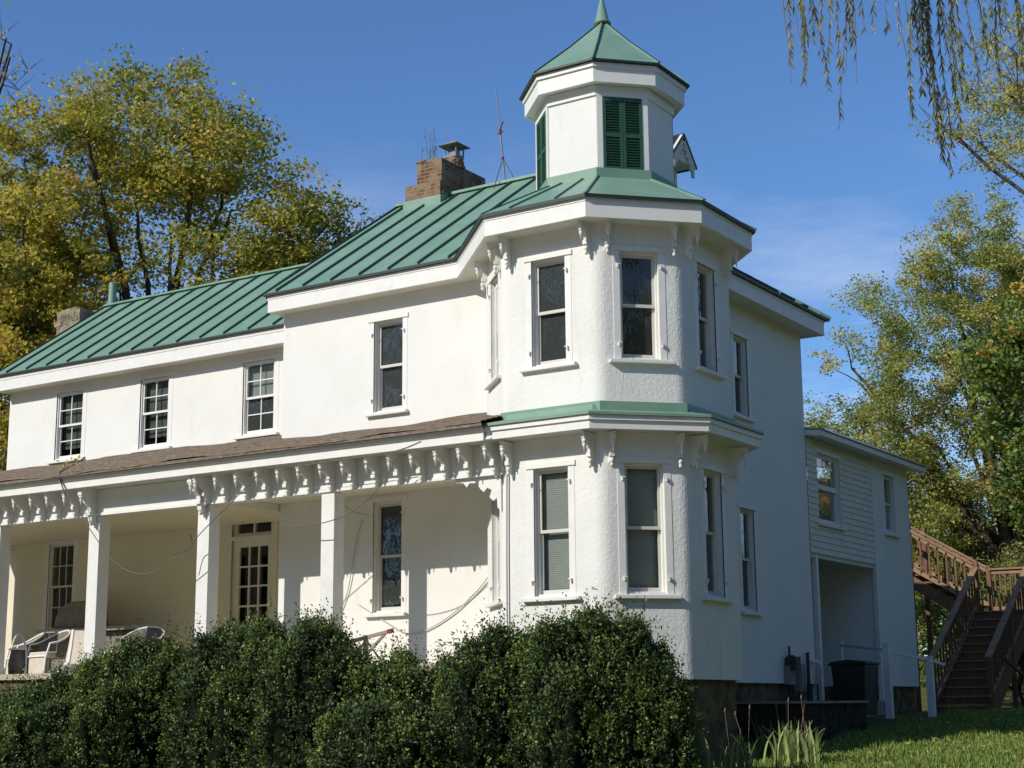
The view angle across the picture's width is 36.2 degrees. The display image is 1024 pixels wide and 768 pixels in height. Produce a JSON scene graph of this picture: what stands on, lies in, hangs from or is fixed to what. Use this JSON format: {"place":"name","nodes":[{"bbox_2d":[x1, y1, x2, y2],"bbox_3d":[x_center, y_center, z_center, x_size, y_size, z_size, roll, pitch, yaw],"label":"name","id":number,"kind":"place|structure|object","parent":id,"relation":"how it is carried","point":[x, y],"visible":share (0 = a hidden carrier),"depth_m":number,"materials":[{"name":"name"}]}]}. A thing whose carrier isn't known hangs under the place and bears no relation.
{"place":"outdoors","nodes":[
{"label":"outdoors","id":0,"kind":"place"},
{"bbox_2d":[353,629,392,661],"bbox_3d":[-2.170,4.064,24.119,0.834,0.563,0.319,-4,-12,17],"label":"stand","id":1,"kind":"object","parent":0,"point":[381,634],"visible":0.54,"depth_m":24.10,"materials":[{"name":"wood"}]},
{"bbox_2d":[0,0,1023,655],"label":"sky","id":2,"kind":"structure","parent":0,"point":[355,85],"materials":[{"name":"blue"}]},
{"bbox_2d":[703,662,1023,767],"bbox_3d":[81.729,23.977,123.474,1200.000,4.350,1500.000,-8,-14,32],"label":"ground","id":3,"kind":"structure","parent":0,"point":[876,722],"depth_m":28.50,"materials":[{"name":"green plant"}]},
{"bbox_2d":[0,2,44,133],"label":"bare tree","id":4,"kind":"object","parent":3,"relation":"on","point":[8,58],"visible":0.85,"depth_m":51.55,"materials":[{"name":"brown plant"}]},
{"bbox_2d":[0,671,46,714],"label":"boxwood shrub","id":5,"kind":"object","parent":3,"relation":"on","point":[4,696],"visible":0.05,"depth_m":24.89,"materials":[{"name":"green plant"}]},
{"bbox_2d":[3,651,84,717],"bbox_3d":[-6.587,5.119,23.980,2.590,2.094,2.645,2,-12,-11],"label":"boxwood shrub","id":6,"kind":"object","parent":3,"relation":"on","point":[64,681],"visible":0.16,"depth_m":23.78,"materials":[{"name":"green plant"}]},
{"bbox_2d":[0,164,139,485],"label":"maple tree","id":7,"kind":"object","parent":3,"relation":"on","point":[13,337],"visible":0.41,"depth_m":39.86,"materials":[{"name":"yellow plant"}]},
{"bbox_2d":[0,680,142,767],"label":"boxwood shrub","id":8,"kind":"object","parent":3,"relation":"on","point":[45,738],"visible":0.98,"depth_m":21.80,"materials":[{"name":"green plant"}]},
{"bbox_2d":[63,614,196,767],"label":"boxwood shrub","id":9,"kind":"object","parent":3,"relation":"on","point":[130,681],"visible":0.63,"depth_m":22.36,"materials":[{"name":"green plant"}]},
{"bbox_2d":[0,42,387,409],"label":"maple tree","id":10,"kind":"object","parent":3,"relation":"on","point":[151,183],"visible":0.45,"depth_m":41.84,"materials":[{"name":"green plant"}]},
{"bbox_2d":[155,608,288,767],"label":"boxwood shrub","id":11,"kind":"object","parent":3,"relation":"on","point":[200,727],"visible":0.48,"depth_m":21.63,"materials":[{"name":"green plant"}]},
{"bbox_2d":[221,597,376,767],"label":"boxwood shrub","id":12,"kind":"object","parent":3,"relation":"on","point":[296,681],"visible":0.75,"depth_m":20.70,"materials":[{"name":"green plant"}]},
{"bbox_2d":[302,669,466,767],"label":"boxwood shrub","id":13,"kind":"object","parent":3,"relation":"on","point":[387,735],"visible":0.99,"depth_m":18.72,"materials":[{"name":"green plant"}]},
{"bbox_2d":[333,621,458,741],"bbox_3d":[-1.398,4.287,20.661,2.131,2.318,2.330,-8,-14,32],"label":"boxwood shrub","id":14,"kind":"object","parent":3,"relation":"on","point":[404,664],"visible":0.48,"depth_m":20.30,"materials":[{"name":"green plant"}]},
{"bbox_2d":[434,631,457,655],"bbox_3d":[-0.740,3.745,21.509,0.979,0.708,0.409,-8,-14,32],"label":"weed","id":15,"kind":"object","parent":14,"relation":"on","point":[439,643],"visible":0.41,"depth_m":21.64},
{"bbox_2d":[0,0,928,767],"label":"house","id":16,"kind":"structure","parent":3,"relation":"on","point":[572,364],"depth_m":25.58,"materials":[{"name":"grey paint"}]},
{"bbox_2d":[8,633,31,673],"bbox_3d":[-8.938,4.906,28.472,0.428,0.756,0.418,1,-12,-7],"label":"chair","id":17,"kind":"object","parent":16,"relation":"on","point":[17,661],"visible":0.88,"depth_m":28.29,"materials":[{"name":"white"}]},
{"bbox_2d":[4,632,44,673],"bbox_3d":[-9.077,5.034,29.268,0.640,0.789,0.816,6,-13,-28],"label":"armchair","id":18,"kind":"object","parent":16,"relation":"on","point":[37,638],"visible":0.45,"depth_m":29.26,"materials":[{"name":"grey wicker"}]},
{"bbox_2d":[24,630,70,673],"bbox_3d":[-8.307,4.818,28.247,0.640,0.789,0.816,10,-16,-42],"label":"armchair","id":19,"kind":"object","parent":16,"relation":"on","point":[54,646],"visible":0.91,"depth_m":28.10,"materials":[{"name":"grey wicker"}]},
{"bbox_2d":[37,539,78,635],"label":"window","id":20,"kind":"structure","parent":16,"relation":"in","point":[52,558],"depth_m":32.43,"materials":[{"name":"grey wood"}]},
{"bbox_2d":[46,385,87,464],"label":"window","id":21,"kind":"structure","parent":16,"relation":"in","point":[75,408],"depth_m":33.09,"materials":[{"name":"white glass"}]},
{"bbox_2d":[61,664,77,672],"bbox_3d":[-7.682,4.971,27.387,0.440,0.170,0.429,-8,-14,32],"label":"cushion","id":22,"kind":"object","parent":16,"relation":"on","point":[70,665],"visible":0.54,"depth_m":27.24,"materials":[{"name":"grey fabric"}]},
{"bbox_2d":[56,455,85,510],"bbox_3d":[-7.701,1.735,27.097,0.593,1.004,0.417,-8,-14,32],"label":"vine","id":23,"kind":"object","parent":16,"relation":"on","point":[71,465],"visible":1,"depth_m":27.12,"materials":[{"name":"brown plant"}]},
{"bbox_2d":[63,629,84,665],"bbox_3d":[-7.525,4.748,27.795,0.720,0.770,0.570,-8,-14,32],"label":"lounge chair","id":24,"kind":"object","parent":16,"relation":"on","point":[75,646],"visible":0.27,"depth_m":27.60,"materials":[{"name":"white"}]},
{"bbox_2d":[36,618,163,672],"bbox_3d":[-8.025,5.133,30.379,2.900,1.060,0.600,-8,-14,32],"label":"table","id":25,"kind":"object","parent":16,"relation":"on","point":[115,630],"visible":0.26,"depth_m":30.05,"materials":[{"name":"grey"}]},
{"bbox_2d":[54,601,107,628],"bbox_3d":[-8.456,4.535,30.783,1.208,0.520,0.340,-8,-14,32],"label":"covered grill","id":26,"kind":"object","parent":25,"relation":"on","point":[71,615],"visible":0.61,"depth_m":30.68,"materials":[{"name":"grey fabric"}]},
{"bbox_2d":[114,626,164,650],"bbox_3d":[-6.400,4.571,27.118,0.815,0.789,0.640,-4,-12,18],"label":"armchair","id":27,"kind":"object","parent":16,"relation":"on","point":[153,630],"visible":0.26,"depth_m":27.41,"materials":[{"name":"grey wicker"}]},
{"bbox_2d":[130,371,173,452],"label":"window","id":28,"kind":"structure","parent":16,"relation":"in","point":[160,395],"depth_m":31.76,"materials":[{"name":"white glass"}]},
{"bbox_2d":[60,471,262,573],"bbox_3d":[-5.752,2.243,25.692,4.590,1.725,0.280,-8,-14,31],"label":"wire","id":29,"kind":"object","parent":16,"relation":"attached to","point":[186,549],"visible":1,"depth_m":25.34,"materials":[{"name":"grey"}]},
{"bbox_2d":[233,353,279,439],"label":"window","id":30,"kind":"structure","parent":16,"relation":"in","point":[260,410],"depth_m":30.24,"materials":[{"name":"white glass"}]},
{"bbox_2d":[280,441,420,526],"bbox_3d":[-2.499,1.540,23.623,2.912,1.075,0.246,-9,-14,35],"label":"wire","id":31,"kind":"object","parent":16,"relation":"attached to","point":[367,498],"visible":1,"depth_m":23.54,"materials":[{"name":"grey"}]},
{"bbox_2d":[363,495,407,617],"bbox_3d":[-1.994,2.802,25.454,0.840,1.941,0.269,-8,-14,32],"label":"window","id":32,"kind":"structure","parent":16,"relation":"in","point":[391,517],"depth_m":25.54,"materials":[{"name":"grey wood"}]},
{"bbox_2d":[364,312,408,417],"bbox_3d":[-2.032,-0.308,26.091,0.860,1.691,0.259,-8,-14,32],"label":"window","id":33,"kind":"structure","parent":16,"relation":"in","point":[392,336],"depth_m":26.18,"materials":[{"name":"grey wood"}]},
{"bbox_2d":[343,505,487,634],"bbox_3d":[-1.637,2.825,24.978,3.115,2.305,0.239,-8,-14,32],"label":"wire","id":34,"kind":"object","parent":16,"relation":"attached to","point":[379,617],"visible":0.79,"depth_m":25.15,"materials":[{"name":"grey"}]},
{"bbox_2d":[421,126,436,159],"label":"dead weeds","id":35,"kind":"object","parent":16,"relation":"on","point":[433,152],"visible":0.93,"depth_m":30.81,"materials":[{"name":"brown plant"}]},
{"bbox_2d":[484,270,500,389],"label":"window","id":36,"kind":"structure","parent":16,"relation":"in","point":[497,377],"depth_m":23.79,"materials":[{"name":"grey"}]},
{"bbox_2d":[485,489,502,607],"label":"window","id":37,"kind":"structure","parent":16,"relation":"in","point":[499,544],"depth_m":23.13,"materials":[{"name":"grey wood"}]},
{"bbox_2d":[494,86,513,187],"bbox_3d":[-0.136,-4.694,29.904,0.428,2.133,0.375,-1,-12,2],"label":"antenna","id":38,"kind":"object","parent":16,"relation":"on","point":[500,131],"visible":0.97,"depth_m":29.83,"materials":[{"name":"grey metal"}]},
{"bbox_2d":[519,249,576,372],"bbox_3d":[0.550,-1.042,22.636,0.940,1.721,0.249,-8,-14,32],"label":"window","id":39,"kind":"structure","parent":16,"relation":"in","point":[552,278],"depth_m":22.71,"materials":[{"name":"grey wood"}]},
{"bbox_2d":[521,459,581,602],"bbox_3d":[0.593,2.073,22.024,0.940,1.951,0.309,-8,-14,32],"label":"window","id":40,"kind":"structure","parent":16,"relation":"in","point":[556,568],"depth_m":22.11,"materials":[{"name":"grey wood"}]},
{"bbox_2d":[609,245,674,364],"bbox_3d":[1.806,-1.116,22.328,0.940,1.721,0.249,2,-12,-12],"label":"window","id":41,"kind":"structure","parent":16,"relation":"in","point":[635,313],"depth_m":22.39,"materials":[{"name":"grey wood"}]},
{"bbox_2d":[614,457,681,598],"bbox_3d":[1.827,2.000,21.720,0.940,1.951,0.309,2,-12,-12],"label":"window","id":42,"kind":"structure","parent":16,"relation":"in","point":[639,492],"depth_m":21.78,"materials":[{"name":"grey wood"}]},
{"bbox_2d":[693,255,727,379],"bbox_3d":[2.833,-0.970,23.085,0.245,1.721,0.940,-8,-14,32],"label":"window","id":43,"kind":"structure","parent":16,"relation":"in","point":[708,369],"depth_m":23.24,"materials":[{"name":"grey wood"}]},
{"bbox_2d":[699,462,735,603],"bbox_3d":[2.860,2.140,22.448,0.245,1.951,0.940,-8,-14,32],"label":"window","id":44,"kind":"structure","parent":16,"relation":"in","point":[716,591],"depth_m":22.59,"materials":[{"name":"grey wood"}]},
{"bbox_2d":[730,328,756,422],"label":"window","id":45,"kind":"structure","parent":16,"relation":"in","point":[742,394],"depth_m":27.05,"materials":[{"name":"grey wood"}]},
{"bbox_2d":[737,502,764,615],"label":"window","id":46,"kind":"structure","parent":16,"relation":"in","point":[748,535],"depth_m":26.43,"materials":[{"name":"grey wood"}]},
{"bbox_2d":[783,646,800,700],"bbox_3d":[4.820,5.000,26.953,0.240,0.970,0.220,-8,-14,32],"label":"electric meter","id":47,"kind":"object","parent":16,"relation":"attached to","point":[792,664],"visible":0.93,"depth_m":26.90,"materials":[{"name":"grey metal"}]},
{"bbox_2d":[805,653,810,700],"bbox_3d":[5.228,5.171,27.633,0.074,0.860,0.074,-3,-12,10],"label":"vent stack","id":48,"kind":"object","parent":16,"relation":"attached to","point":[808,676],"visible":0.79,"depth_m":27.61,"materials":[{"name":"grey metal"}]},
{"bbox_2d":[811,659,824,699],"bbox_3d":[5.448,5.265,27.913,0.242,0.724,0.085,4,-12,-20],"label":"drain pipe","id":49,"kind":"object","parent":16,"relation":"attached to","point":[818,663],"visible":1,"depth_m":27.93,"materials":[{"name":"white"}]},
{"bbox_2d":[814,448,846,530],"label":"window","id":50,"kind":"structure","parent":16,"relation":"in","point":[834,459],"depth_m":30.04,"materials":[{"name":"white wood"}]},
{"bbox_2d":[882,471,900,537],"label":"window","id":51,"kind":"structure","parent":16,"relation":"in","point":[891,530],"depth_m":32.62,"materials":[{"name":"grey wood"}]},
{"bbox_2d":[423,597,553,767],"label":"boxwood shrub","id":52,"kind":"object","parent":3,"relation":"on","point":[476,690],"visible":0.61,"depth_m":18.88,"materials":[{"name":"green plant"}]},
{"bbox_2d":[498,587,704,767],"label":"boxwood shrub","id":53,"kind":"object","parent":3,"relation":"on","point":[571,667],"visible":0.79,"depth_m":18.30,"materials":[{"name":"green plant"}]},
{"bbox_2d":[585,639,710,767],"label":"boxwood shrub","id":54,"kind":"object","parent":3,"relation":"on","point":[639,694],"visible":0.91,"depth_m":17.98,"materials":[{"name":"green plant"}]},
{"bbox_2d":[704,704,777,767],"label":"lily clump","id":55,"kind":"object","parent":3,"relation":"on","point":[739,760],"visible":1,"depth_m":20.39,"materials":[{"name":"green plant"}]},
{"bbox_2d":[750,693,811,758],"bbox_3d":[3.811,4.875,22.386,0.890,0.927,0.780,-8,-14,32],"label":"lily clump","id":56,"kind":"object","parent":3,"relation":"on","point":[762,742],"visible":0.41,"depth_m":22.41,"materials":[{"name":"green plant"}]},
{"bbox_2d":[763,695,825,766],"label":"lily clump","id":57,"kind":"object","parent":3,"relation":"on","point":[788,748],"visible":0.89,"depth_m":21.06,"materials":[{"name":"green plant"}]},
{"bbox_2d":[736,703,866,744],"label":"landing slab","id":58,"kind":"structure","parent":3,"relation":"on","point":[829,719],"depth_m":24.85,"materials":[{"name":"stone"}]},
{"bbox_2d":[736,701,868,703],"bbox_3d":[4.641,5.256,25.883,1.600,0.038,2.750,-8,-14,32],"label":"slab cap","id":59,"kind":"object","parent":58,"relation":"on","point":[771,702],"visible":0.79,"depth_m":24.76,"materials":[{"name":"concrete"}]},
{"bbox_2d":[793,664,806,700],"bbox_3d":[5.014,5.201,27.271,0.160,0.660,0.260,-8,-14,32],"label":"utility box","id":60,"kind":"object","parent":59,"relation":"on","point":[800,686],"visible":0.77,"depth_m":27.18,"materials":[{"name":"grey metal"}]},
{"bbox_2d":[828,660,879,714],"bbox_3d":[6.145,5.467,28.097,0.734,1.026,0.759,-8,-14,32],"label":"wheelie bin","id":61,"kind":"object","parent":3,"relation":"on","point":[855,680],"visible":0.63,"depth_m":27.85,"materials":[{"name":"black plastic"}]},
{"bbox_2d":[834,642,944,718],"bbox_3d":[6.773,5.499,29.277,2.252,1.450,1.337,-10,-15,40],"label":"handrail","id":62,"kind":"object","parent":3,"relation":"on","point":[887,652],"visible":0.9,"depth_m":28.88,"materials":[{"name":"white"}]},
{"bbox_2d":[775,709,1023,764],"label":"fallen leaves","id":63,"kind":"object","parent":3,"relation":"on","point":[984,745],"visible":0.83,"depth_m":23.10,"materials":[{"name":"brown plant"}]},
{"bbox_2d":[782,0,1023,178],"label":"willow tree","id":64,"kind":"object","parent":3,"relation":"on","point":[923,4],"visible":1,"depth_m":9.04,"materials":[{"name":"green plant"}]},
{"bbox_2d":[803,190,1023,699],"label":"leafy tree","id":65,"kind":"object","parent":3,"relation":"on","point":[940,514],"visible":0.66,"depth_m":43.97,"materials":[{"name":"green plant"}]},
{"bbox_2d":[820,477,1023,712],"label":"staircase","id":66,"kind":"structure","parent":3,"relation":"on","point":[984,670],"depth_m":34.76,"materials":[{"name":"brown wood"}]},
{"bbox_2d":[871,427,1012,632],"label":"leafy tree","id":67,"kind":"object","parent":3,"relation":"on","point":[981,573],"visible":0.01,"depth_m":47.20,"materials":[{"name":"green plant"}]},
{"bbox_2d":[912,488,1009,676],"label":"woodland","id":68,"kind":"object","parent":3,"relation":"on","point":[921,651],"visible":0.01,"depth_m":60.19,"materials":[{"name":"green plant"}]},
{"bbox_2d":[909,1,1023,205],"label":"ash tree","id":69,"kind":"object","parent":3,"relation":"on","point":[1013,92],"visible":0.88,"depth_m":29.96,"materials":[{"name":"green plant"}]},
{"bbox_2d":[915,552,1023,689],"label":"understory shrub","id":70,"kind":"object","parent":3,"relation":"on","point":[937,610],"visible":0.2,"depth_m":40.15,"materials":[{"name":"green plant"}]},
{"bbox_2d":[938,636,1023,707],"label":"understory shrub","id":71,"kind":"object","parent":3,"relation":"on","point":[1020,677],"visible":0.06,"depth_m":37.99,"materials":[{"name":"green plant"}]},
{"bbox_2d":[951,256,1023,536],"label":"maple tree","id":72,"kind":"object","parent":3,"relation":"on","point":[999,367],"visible":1,"depth_m":35.59,"materials":[{"name":"green plant"}]}
]}

